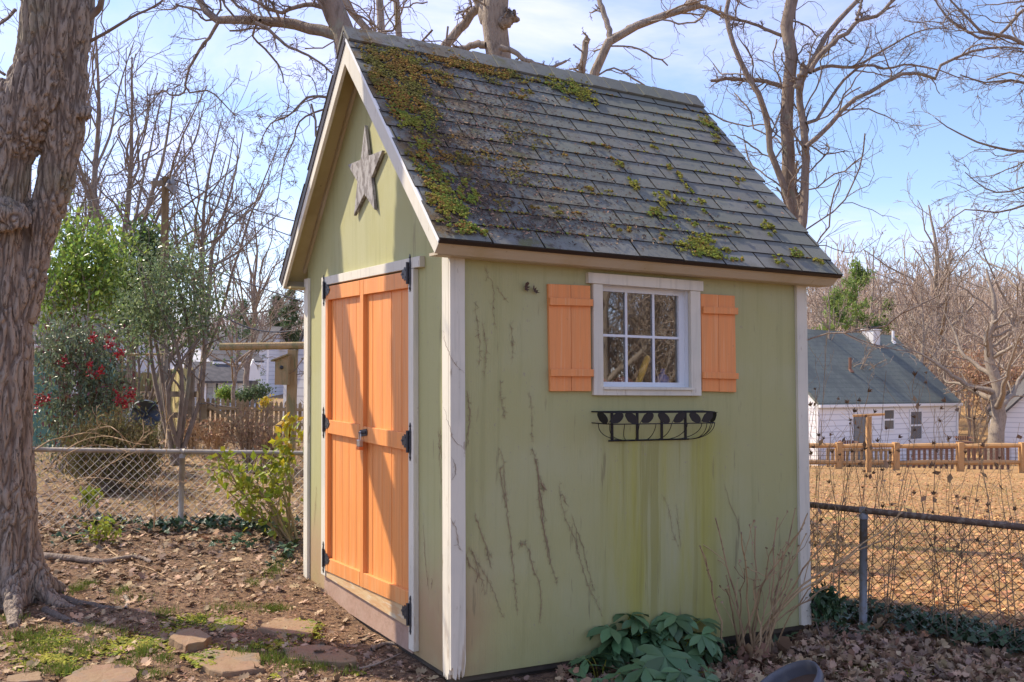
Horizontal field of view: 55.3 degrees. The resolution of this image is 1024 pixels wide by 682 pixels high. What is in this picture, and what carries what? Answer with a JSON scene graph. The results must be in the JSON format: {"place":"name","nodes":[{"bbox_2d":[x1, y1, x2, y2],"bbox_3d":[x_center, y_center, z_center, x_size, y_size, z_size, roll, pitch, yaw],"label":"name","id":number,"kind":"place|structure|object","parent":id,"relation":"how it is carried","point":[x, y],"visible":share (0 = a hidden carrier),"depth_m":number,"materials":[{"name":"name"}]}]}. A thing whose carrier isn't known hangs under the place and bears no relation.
{"place":"outdoors","nodes":[
{"label":"outdoors","id":0,"kind":"place"},
{"bbox_2d":[0,348,1023,681],"bbox_3d":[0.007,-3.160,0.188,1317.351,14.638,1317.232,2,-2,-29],"label":"ground","id":1,"kind":"structure","parent":0,"point":[352,624],"depth_m":7.37,"materials":[{"name":"soil"}]},
{"bbox_2d":[6,671,42,681],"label":"flagstone","id":2,"kind":"object","parent":1,"relation":"on","point":[35,676],"visible":1,"depth_m":4.88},
{"bbox_2d":[32,325,115,446],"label":"shrub","id":3,"kind":"object","parent":1,"relation":"on","point":[39,430],"visible":0.07,"depth_m":16.98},
{"bbox_2d":[0,3,151,274],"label":"bare tree","id":4,"kind":"object","parent":1,"relation":"on","point":[104,163],"visible":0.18,"depth_m":27.90,"materials":[{"name":"brown plant"}]},
{"bbox_2d":[41,606,120,634],"bbox_3d":[-2.617,1.696,5.906,0.828,0.063,0.075,0,-2,36],"label":"surface root","id":5,"kind":"object","parent":1,"relation":"on","point":[52,612],"visible":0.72,"depth_m":6.00,"materials":[{"name":"brown wood"}]},
{"bbox_2d":[71,483,103,515],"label":"weedy shrub","id":6,"kind":"object","parent":1,"relation":"on","point":[92,501],"visible":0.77,"depth_m":8.85,"materials":[{"name":"green plant"}]},
{"bbox_2d":[33,184,152,437],"bbox_3d":[-7.638,-0.465,17.099,2.598,4.638,2.571,1,-2,-6],"label":"evergreen shrub","id":7,"kind":"object","parent":1,"relation":"on","point":[81,273],"visible":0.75,"depth_m":16.85,"materials":[{"name":"green plant"}]},
{"bbox_2d":[32,295,161,471],"bbox_3d":[-5.339,0.454,12.014,1.883,2.369,1.859,2,-2,-29],"label":"nandina shrub","id":8,"kind":"object","parent":1,"relation":"on","point":[63,360],"visible":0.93,"depth_m":11.86,"materials":[{"name":"green plant"}]},
{"bbox_2d":[43,552,152,563],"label":"fallen branch","id":9,"kind":"object","parent":1,"relation":"on","point":[60,557],"visible":0.96,"depth_m":7.29,"materials":[{"name":"wood"}]},
{"bbox_2d":[63,663,138,681],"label":"flagstone","id":10,"kind":"object","parent":1,"relation":"on","point":[103,673],"visible":0.95,"depth_m":4.95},
{"bbox_2d":[75,513,126,544],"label":"weedy shrub","id":11,"kind":"object","parent":1,"relation":"on","point":[104,528],"visible":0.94,"depth_m":7.85,"materials":[{"name":"green plant"}]},
{"bbox_2d":[32,275,170,410],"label":"house","id":12,"kind":"structure","parent":1,"relation":"on","point":[143,367],"depth_m":25.06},
{"bbox_2d":[31,159,171,275],"bbox_3d":[-13.319,-1.318,30.044,5.979,8.681,6.160,0,-2,35],"label":"bare tree","id":13,"kind":"object","parent":1,"relation":"on","point":[85,215],"visible":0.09,"depth_m":29.62,"materials":[{"name":"brown plant"}]},
{"bbox_2d":[0,0,211,626],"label":"maple tree","id":14,"kind":"object","parent":1,"relation":"on","point":[45,111],"visible":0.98,"depth_m":6.25,"materials":[{"name":"brown plant"}]},
{"bbox_2d":[41,425,180,547],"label":"bramble","id":15,"kind":"object","parent":1,"relation":"on","point":[156,497],"visible":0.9,"depth_m":7.83,"materials":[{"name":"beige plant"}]},
{"bbox_2d":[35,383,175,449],"bbox_3d":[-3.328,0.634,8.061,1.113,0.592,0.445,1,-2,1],"label":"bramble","id":16,"kind":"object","parent":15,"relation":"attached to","point":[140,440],"visible":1,"depth_m":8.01,"materials":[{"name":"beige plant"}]},
{"bbox_2d":[42,396,180,493],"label":"brush bush","id":17,"kind":"object","parent":1,"relation":"on","point":[129,434],"visible":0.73,"depth_m":10.10,"materials":[{"name":"brown plant"}]},
{"bbox_2d":[29,0,218,264],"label":"bare tree","id":18,"kind":"object","parent":1,"relation":"on","point":[96,157],"visible":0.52,"depth_m":26.24,"materials":[{"name":"brown plant"}]},
{"bbox_2d":[78,211,197,409],"bbox_3d":[-8.373,-0.383,21.861,2.642,5.141,2.298,1,-2,-10],"label":"evergreen tree","id":19,"kind":"object","parent":1,"relation":"on","point":[150,237],"visible":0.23,"depth_m":21.82,"materials":[{"name":"green plant"}]},
{"bbox_2d":[125,400,160,448],"bbox_3d":[-5.759,1.347,15.248,0.688,0.880,0.734,2,-2,-29],"label":"compost tumbler","id":20,"kind":"object","parent":1,"relation":"on","point":[150,413],"visible":0.34,"depth_m":15.01,"materials":[{"name":"black plastic"}]},
{"bbox_2d":[31,0,260,330],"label":"bare tree","id":21,"kind":"object","parent":1,"relation":"on","point":[131,114],"visible":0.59,"depth_m":28.32,"materials":[{"name":"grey plant"}]},
{"bbox_2d":[28,51,283,429],"bbox_3d":[-9.166,-2.407,23.840,6.941,10.134,6.341,2,-2,-29],"label":"bare tree","id":22,"kind":"object","parent":1,"relation":"on","point":[148,204],"visible":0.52,"depth_m":24.23,"materials":[{"name":"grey plant"}]},
{"bbox_2d":[114,368,200,436],"bbox_3d":[-8.383,1.526,22.908,1.408,1.837,7.227,3,-3,-41],"label":"privacy fence","id":23,"kind":"object","parent":1,"relation":"on","point":[175,392],"visible":0.17,"depth_m":22.38,"materials":[{"name":"brown wood"}]},
{"bbox_2d":[151,176,176,439],"bbox_3d":[-7.505,-0.611,20.897,0.557,5.839,0.354,2,-2,-29],"label":"utility pole","id":24,"kind":"object","parent":1,"relation":"on","point":[167,184],"visible":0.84,"depth_m":20.92,"materials":[{"name":"wood"}]},
{"bbox_2d":[32,439,303,540],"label":"leaf litter","id":25,"kind":"object","parent":1,"relation":"on","point":[216,532],"visible":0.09,"depth_m":9.70,"materials":[{"name":"brown plant"}]},
{"bbox_2d":[33,445,303,527],"bbox_3d":[-2.685,1.305,8.464,3.065,0.789,0.054,1,-2,-5],"label":"chain link fence","id":26,"kind":"object","parent":1,"relation":"on","point":[181,473],"visible":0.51,"depth_m":8.43,"materials":[{"name":"metal"}]},
{"bbox_2d":[41,511,299,566],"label":"ivy ground cover","id":27,"kind":"object","parent":1,"relation":"on","point":[208,521],"visible":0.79,"depth_m":8.23,"materials":[{"name":"green plant"}]},
{"bbox_2d":[84,213,270,464],"bbox_3d":[-4.531,-0.052,13.035,2.147,3.420,1.989,2,-2,-29],"label":"privet tree","id":28,"kind":"object","parent":1,"relation":"on","point":[148,313],"visible":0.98,"depth_m":12.95,"materials":[{"name":"green plant"}]},
{"bbox_2d":[168,628,211,652],"bbox_3d":[-1.831,1.710,5.546,0.209,0.083,0.351,3,-3,-43],"label":"flagstone","id":29,"kind":"object","parent":1,"relation":"on","point":[189,640],"visible":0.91,"depth_m":5.48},
{"bbox_2d":[175,414,214,455],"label":"twiggy bush","id":30,"kind":"object","parent":1,"relation":"on","point":[192,443],"visible":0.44,"depth_m":14.88,"materials":[{"name":"brown plant"}]},
{"bbox_2d":[102,80,300,432],"bbox_3d":[-8.568,-2.500,30.020,6.134,11.324,5.246,0,-2,14],"label":"bare tree","id":31,"kind":"object","parent":1,"relation":"on","point":[217,232],"visible":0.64,"depth_m":30.00,"materials":[{"name":"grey plant"}]},
{"bbox_2d":[144,44,282,368],"bbox_3d":[-8.018,-2.381,25.512,3.579,10.227,6.951,2,-2,-29],"label":"bare tree","id":32,"kind":"object","parent":1,"relation":"on","point":[203,235],"visible":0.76,"depth_m":24.11,"materials":[{"name":"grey plant"}]},
{"bbox_2d":[189,412,241,459],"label":"twiggy bush","id":33,"kind":"object","parent":1,"relation":"on","point":[216,436],"visible":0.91,"depth_m":13.89,"materials":[{"name":"brown plant"}]},
{"bbox_2d":[168,335,264,410],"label":"house","id":34,"kind":"structure","parent":1,"relation":"on","point":[220,373],"depth_m":50.16,"materials":[{"name":"white"}]},
{"bbox_2d":[189,649,264,677],"bbox_3d":[-1.518,1.727,5.227,0.369,0.055,0.462,2,-2,-29],"label":"flagstone","id":35,"kind":"object","parent":1,"relation":"on","point":[230,666],"visible":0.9,"depth_m":5.15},
{"bbox_2d":[157,242,303,417],"bbox_3d":[-11.309,-0.513,40.281,5.993,8.096,6.773,3,-3,-45],"label":"bare tree","id":36,"kind":"object","parent":1,"relation":"on","point":[236,370],"visible":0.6,"depth_m":39.98,"materials":[{"name":"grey plant"}]},
{"bbox_2d":[177,184,302,413],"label":"bare tree","id":37,"kind":"object","parent":1,"relation":"on","point":[252,338],"visible":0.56,"depth_m":44.45,"materials":[{"name":"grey plant"}]},
{"bbox_2d":[227,296,267,375],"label":"pine tree","id":38,"kind":"object","parent":1,"relation":"on","point":[248,331],"visible":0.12,"depth_m":54.89,"materials":[{"name":"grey plant"}]},
{"bbox_2d":[193,397,303,436],"bbox_3d":[-6.855,2.233,28.063,4.474,1.252,0.323,2,-2,-20],"label":"picket fence","id":39,"kind":"object","parent":1,"relation":"on","point":[205,409],"visible":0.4,"depth_m":27.82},
{"bbox_2d":[196,412,303,541],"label":"leafy shrub","id":40,"kind":"object","parent":1,"relation":"on","point":[277,518],"visible":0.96,"depth_m":7.96,"materials":[{"name":"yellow plant"}]},
{"bbox_2d":[214,399,285,467],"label":"twiggy bush","id":41,"kind":"object","parent":1,"relation":"on","point":[246,433],"visible":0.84,"depth_m":12.90,"materials":[{"name":"brown plant"}]},
{"bbox_2d":[179,615,325,667],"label":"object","id":42,"kind":"object","parent":1,"relation":"on","point":[193,661],"visible":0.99,"depth_m":5.76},
{"bbox_2d":[219,326,288,396],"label":"house","id":43,"kind":"structure","parent":1,"relation":"on","point":[268,377],"depth_m":67.32,"materials":[{"name":"white"}]},
{"bbox_2d":[235,377,276,412],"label":"hedge bush","id":44,"kind":"object","parent":1,"relation":"on","point":[256,391],"visible":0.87,"depth_m":41.85,"materials":[{"name":"green plant"}]},
{"bbox_2d":[219,342,303,483],"bbox_3d":[-2.594,0.841,10.977,1.408,1.704,0.100,1,-2,0],"label":"clothes post","id":45,"kind":"object","parent":1,"relation":"on","point":[291,400],"visible":0.57,"depth_m":10.96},
{"bbox_2d":[271,353,290,384],"bbox_3d":[-2.574,0.313,10.905,0.188,0.349,0.210,1,-2,0],"label":"bird box","id":46,"kind":"object","parent":45,"relation":"attached to","point":[282,368],"visible":1,"depth_m":10.83,"materials":[{"name":"brown wood"}]},
{"bbox_2d":[0,512,528,681],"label":"leaf litter","id":47,"kind":"object","parent":1,"relation":"on","point":[145,661],"visible":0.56,"depth_m":6.38,"materials":[{"name":"brown plant"}]},
{"bbox_2d":[245,422,283,472],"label":"twiggy bush","id":48,"kind":"object","parent":1,"relation":"on","point":[264,440],"visible":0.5,"depth_m":11.92,"materials":[{"name":"brown plant"}]},
{"bbox_2d":[257,617,317,637],"bbox_3d":[-1.315,1.733,5.876,0.366,0.057,0.366,1,-2,11],"label":"flagstone","id":49,"kind":"object","parent":1,"relation":"on","point":[273,626],"visible":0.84,"depth_m":5.82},
{"bbox_2d":[277,289,303,341],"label":"pine tree","id":50,"kind":"object","parent":1,"relation":"on","point":[295,337],"visible":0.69,"depth_m":69.88,"materials":[{"name":"green plant"}]},
{"bbox_2d":[282,328,303,434],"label":"house","id":51,"kind":"structure","parent":1,"relation":"on","point":[300,386],"depth_m":29.70,"materials":[{"name":"white"}]},
{"bbox_2d":[129,0,469,436],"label":"bare tree","id":52,"kind":"object","parent":1,"relation":"on","point":[336,15],"visible":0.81,"depth_m":11.60,"materials":[{"name":"brown plant"}]},
{"bbox_2d":[282,645,357,666],"bbox_3d":[-1.056,1.735,5.353,0.337,0.054,0.435,2,-2,-29],"label":"flagstone","id":53,"kind":"object","parent":1,"relation":"on","point":[340,659],"visible":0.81,"depth_m":5.33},
{"bbox_2d":[286,0,375,62],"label":"bare tree","id":54,"kind":"object","parent":1,"relation":"on","point":[349,3],"visible":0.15,"depth_m":16.96,"materials":[{"name":"brown plant"}]},
{"bbox_2d":[371,0,427,36],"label":"bare tree","id":55,"kind":"object","parent":1,"relation":"on","point":[398,28],"visible":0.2,"depth_m":15.89,"materials":[{"name":"brown plant"}]},
{"bbox_2d":[0,601,940,678],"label":"ground moss","id":56,"kind":"object","parent":1,"relation":"on","point":[43,658],"visible":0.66,"depth_m":5.50,"materials":[{"name":"green plant"}]},
{"bbox_2d":[397,0,570,67],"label":"bare tree","id":57,"kind":"object","parent":1,"relation":"on","point":[498,19],"visible":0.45,"depth_m":12.88,"materials":[{"name":"brown plant"}]},
{"bbox_2d":[0,439,1023,679],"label":"grass tufts","id":58,"kind":"object","parent":1,"relation":"on","point":[275,607],"visible":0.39,"depth_m":5.79,"materials":[{"name":"plant"}]},
{"bbox_2d":[279,25,842,681],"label":"garden shed","id":59,"kind":"structure","parent":1,"relation":"on","point":[397,283],"depth_m":5.67,"materials":[{"name":"green paint"}]},
{"bbox_2d":[322,275,359,585],"bbox_3d":[-1.097,0.549,6.325,0.097,2.005,0.714,2,-2,-29],"label":"door","id":60,"kind":"structure","parent":59,"relation":"in","point":[341,419],"depth_m":6.35,"materials":[{"name":"orange paint"}]},
{"bbox_2d":[348,125,384,215],"bbox_3d":[-0.901,-1.056,6.025,0.030,0.545,0.588,2,-2,-29],"label":"star decoration","id":61,"kind":"object","parent":59,"relation":"attached to","point":[364,169],"visible":1,"depth_m":6.00,"materials":[{"name":"grey wood"}]},
{"bbox_2d":[358,254,410,634],"bbox_3d":[-0.730,0.564,5.673,0.097,2.070,0.807,2,-2,-29],"label":"door","id":62,"kind":"structure","parent":59,"relation":"in","point":[385,435],"depth_m":5.71,"materials":[{"name":"orange paint"}]},
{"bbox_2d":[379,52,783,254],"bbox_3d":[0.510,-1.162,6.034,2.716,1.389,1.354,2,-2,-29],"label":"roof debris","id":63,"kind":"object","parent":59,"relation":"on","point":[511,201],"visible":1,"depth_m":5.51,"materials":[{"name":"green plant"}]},
{"bbox_2d":[354,39,825,266],"bbox_3d":[0.510,-1.174,6.044,2.747,1.427,1.383,2,-2,-29],"label":"roof moss","id":64,"kind":"object","parent":59,"relation":"on","point":[446,202],"visible":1,"depth_m":5.71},
{"bbox_2d":[586,272,702,395],"bbox_3d":[0.745,-0.027,5.588,0.813,0.674,0.119,2,-2,-29],"label":"window","id":65,"kind":"structure","parent":59,"relation":"in","point":[688,302],"depth_m":5.62,"materials":[{"name":"white paint"}]},
{"bbox_2d":[591,410,717,441],"bbox_3d":[0.819,0.480,5.499,0.798,0.170,0.161,2,-2,-29],"label":"planter basket","id":66,"kind":"object","parent":59,"relation":"attached to","point":[648,416],"visible":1,"depth_m":5.46,"materials":[{"name":"metal"}]},
{"bbox_2d":[168,229,1023,441],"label":"forest","id":67,"kind":"object","parent":1,"relation":"on","point":[1010,296],"visible":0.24,"depth_m":73.61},
{"bbox_2d":[567,653,638,681],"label":"hellebore plant","id":68,"kind":"object","parent":1,"relation":"on","point":[584,665],"visible":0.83,"depth_m":5.11,"materials":[{"name":"green plant"}]},
{"bbox_2d":[586,612,664,667],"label":"hellebore plant","id":69,"kind":"object","parent":1,"relation":"on","point":[619,644],"visible":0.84,"depth_m":5.31,"materials":[{"name":"green plant"}]},
{"bbox_2d":[562,0,734,84],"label":"bare tree","id":70,"kind":"object","parent":1,"relation":"on","point":[611,39],"visible":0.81,"depth_m":13.95,"materials":[{"name":"brown plant"}]},
{"bbox_2d":[614,644,719,681],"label":"hellebore plant","id":71,"kind":"object","parent":1,"relation":"on","point":[655,663],"visible":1,"depth_m":4.92,"materials":[{"name":"green plant"}]},
{"bbox_2d":[630,612,725,674],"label":"hellebore plant","id":72,"kind":"object","parent":1,"relation":"on","point":[667,625],"visible":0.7,"depth_m":5.44,"materials":[{"name":"green plant"}]},
{"bbox_2d":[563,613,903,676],"bbox_3d":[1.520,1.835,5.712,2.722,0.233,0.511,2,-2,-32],"label":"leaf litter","id":73,"kind":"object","parent":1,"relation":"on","point":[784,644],"visible":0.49,"depth_m":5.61,"materials":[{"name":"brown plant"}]},
{"bbox_2d":[552,617,1023,681],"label":"leaf litter","id":74,"kind":"object","parent":1,"relation":"on","point":[902,657],"visible":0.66,"depth_m":5.49,"materials":[{"name":"brown plant"}]},
{"bbox_2d":[760,660,823,681],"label":"flower pot","id":75,"kind":"object","parent":1,"relation":"on","point":[804,671],"visible":1,"depth_m":4.86,"materials":[{"name":"grey plastic"}]},
{"bbox_2d":[699,500,910,654],"bbox_3d":[1.643,1.387,5.636,1.269,1.019,0.734,1,-2,1],"label":"cane shrub","id":76,"kind":"object","parent":1,"relation":"on","point":[754,641],"visible":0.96,"depth_m":5.70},
{"bbox_2d":[806,578,851,637],"bbox_3d":[1.994,1.674,6.158,0.343,0.406,0.256,1,-2,-2],"label":"dark evergreen","id":77,"kind":"object","parent":1,"relation":"on","point":[827,605],"visible":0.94,"depth_m":6.11,"materials":[{"name":"green plant"}]},
{"bbox_2d":[812,287,856,330],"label":"pine tree","id":78,"kind":"object","parent":1,"relation":"on","point":[836,299],"visible":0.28,"depth_m":60.06,"materials":[{"name":"green plant"}]},
{"bbox_2d":[807,305,885,621],"bbox_3d":[2.158,0.863,6.567,0.715,2.176,0.860,0,-2,33],"label":"dry flower shrub","id":79,"kind":"object","parent":1,"relation":"on","point":[815,406],"visible":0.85,"depth_m":6.57,"materials":[{"name":"brown plant"}]},
{"bbox_2d":[807,265,892,376],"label":"bare tree","id":80,"kind":"object","parent":1,"relation":"on","point":[818,313],"visible":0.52,"depth_m":47.71,"materials":[{"name":"brown plant"}]},
{"bbox_2d":[690,0,1022,363],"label":"bare tree","id":81,"kind":"object","parent":1,"relation":"on","point":[795,202],"visible":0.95,"depth_m":15.76,"materials":[{"name":"brown plant"}]},
{"bbox_2d":[826,448,891,467],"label":"picket fence","id":82,"kind":"object","parent":1,"relation":"on","point":[860,449],"visible":0.3,"depth_m":40.37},
{"bbox_2d":[811,224,911,334],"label":"bare tree","id":83,"kind":"object","parent":1,"relation":"on","point":[885,286],"visible":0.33,"depth_m":75.38,"materials":[{"name":"brown plant"}]},
{"bbox_2d":[831,255,898,336],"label":"pine tree","id":84,"kind":"object","parent":1,"relation":"on","point":[858,272],"visible":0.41,"depth_m":61.99,"materials":[{"name":"green plant"}]},
{"bbox_2d":[853,413,884,471],"bbox_3d":[12.748,3.670,34.915,1.132,2.208,0.192,1,-2,0],"label":"clothes post","id":85,"kind":"object","parent":1,"relation":"on","point":[867,421],"visible":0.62,"depth_m":34.84,"materials":[{"name":"brown wood"}]},
{"bbox_2d":[719,595,1023,660],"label":"ivy ground cover","id":86,"kind":"object","parent":1,"relation":"on","point":[972,637],"visible":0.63,"depth_m":6.24,"materials":[{"name":"green plant"}]},
{"bbox_2d":[833,365,935,615],"bbox_3d":[2.597,1.072,6.825,0.541,1.808,1.155,1,-2,7],"label":"dry flower shrub","id":87,"kind":"object","parent":1,"relation":"on","point":[886,463],"visible":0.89,"depth_m":6.78,"materials":[{"name":"brown plant"}]},
{"bbox_2d":[807,326,962,465],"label":"house","id":88,"kind":"structure","parent":1,"relation":"on","point":[846,378],"depth_m":46.64,"materials":[{"name":"white"}]},
{"bbox_2d":[854,416,865,459],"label":"door","id":89,"kind":"structure","parent":88,"relation":"in","point":[861,439],"depth_m":43.95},
{"bbox_2d":[883,408,894,430],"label":"window","id":90,"kind":"structure","parent":88,"relation":"in","point":[889,412],"depth_m":45.63,"materials":[{"name":"white glass"}]},
{"bbox_2d":[909,410,922,440],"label":"window","id":91,"kind":"structure","parent":88,"relation":"in","point":[920,412],"depth_m":47.25,"materials":[{"name":"white glass"}]},
{"bbox_2d":[809,442,1023,472],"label":"rail fence","id":92,"kind":"object","parent":1,"relation":"on","point":[959,462],"visible":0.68,"depth_m":37.66,"materials":[{"name":"brown wood"}]},
{"bbox_2d":[809,470,1023,638],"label":"lawn leaves","id":93,"kind":"object","parent":1,"relation":"on","point":[964,590],"visible":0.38,"depth_m":10.36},
{"bbox_2d":[810,501,1023,656],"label":"chain link fence","id":94,"kind":"object","parent":1,"relation":"on","point":[863,536],"visible":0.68,"depth_m":6.22,"materials":[{"name":"metal"}]},
{"bbox_2d":[864,256,970,367],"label":"bare tree","id":95,"kind":"object","parent":1,"relation":"on","point":[922,340],"visible":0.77,"depth_m":58.16,"materials":[{"name":"brown plant"}]},
{"bbox_2d":[841,370,996,634],"bbox_3d":[2.655,1.059,6.675,0.823,1.784,1.119,3,-3,-51],"label":"dry flower shrub","id":96,"kind":"object","parent":1,"relation":"on","point":[950,477],"visible":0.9,"depth_m":6.46,"materials":[{"name":"brown plant"}]},
{"bbox_2d":[862,172,1002,386],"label":"bare tree","id":97,"kind":"object","parent":1,"relation":"on","point":[936,258],"visible":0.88,"depth_m":69.44,"materials":[{"name":"brown plant"}]},
{"bbox_2d":[878,0,1023,253],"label":"bare tree","id":98,"kind":"object","parent":1,"relation":"on","point":[1018,40],"visible":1,"depth_m":13.49,"materials":[{"name":"brown plant"}]},
{"bbox_2d":[892,248,1023,459],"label":"bare tree","id":99,"kind":"object","parent":1,"relation":"on","point":[998,390],"visible":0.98,"depth_m":46.89,"materials":[{"name":"brown plant"}]},
{"bbox_2d":[907,447,1009,469],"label":"picket fence","id":100,"kind":"object","parent":1,"relation":"on","point":[974,455],"visible":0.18,"depth_m":40.58,"materials":[{"name":"brown wood"}]},
{"bbox_2d":[913,438,1006,645],"bbox_3d":[2.823,1.276,6.232,0.528,1.298,0.607,0,-2,14],"label":"dry flower shrub","id":101,"kind":"object","parent":1,"relation":"on","point":[923,498],"visible":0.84,"depth_m":6.17,"materials":[{"name":"brown plant"}]},
{"bbox_2d":[943,417,1023,644],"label":"dry flower shrub","id":102,"kind":"object","parent":1,"relation":"on","point":[982,444],"visible":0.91,"depth_m":6.02,"materials":[{"name":"brown plant"}]},
{"bbox_2d":[947,339,1023,452],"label":"russet tree","id":103,"kind":"object","parent":1,"relation":"on","point":[970,371],"visible":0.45,"depth_m":55.81,"materials":[{"name":"brown plant"}]},
{"bbox_2d":[961,163,1023,327],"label":"bare tree","id":104,"kind":"object","parent":1,"relation":"on","point":[1006,277],"visible":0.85,"depth_m":61.45,"materials":[{"name":"brown plant"}]},
{"bbox_2d":[986,377,1023,459],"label":"house","id":105,"kind":"structure","parent":1,"relation":"on","point":[1014,408],"depth_m":49.73,"materials":[{"name":"white"}]},
{"bbox_2d":[0,0,1023,349],"label":"sky","id":106,"kind":"structure","parent":0,"point":[545,30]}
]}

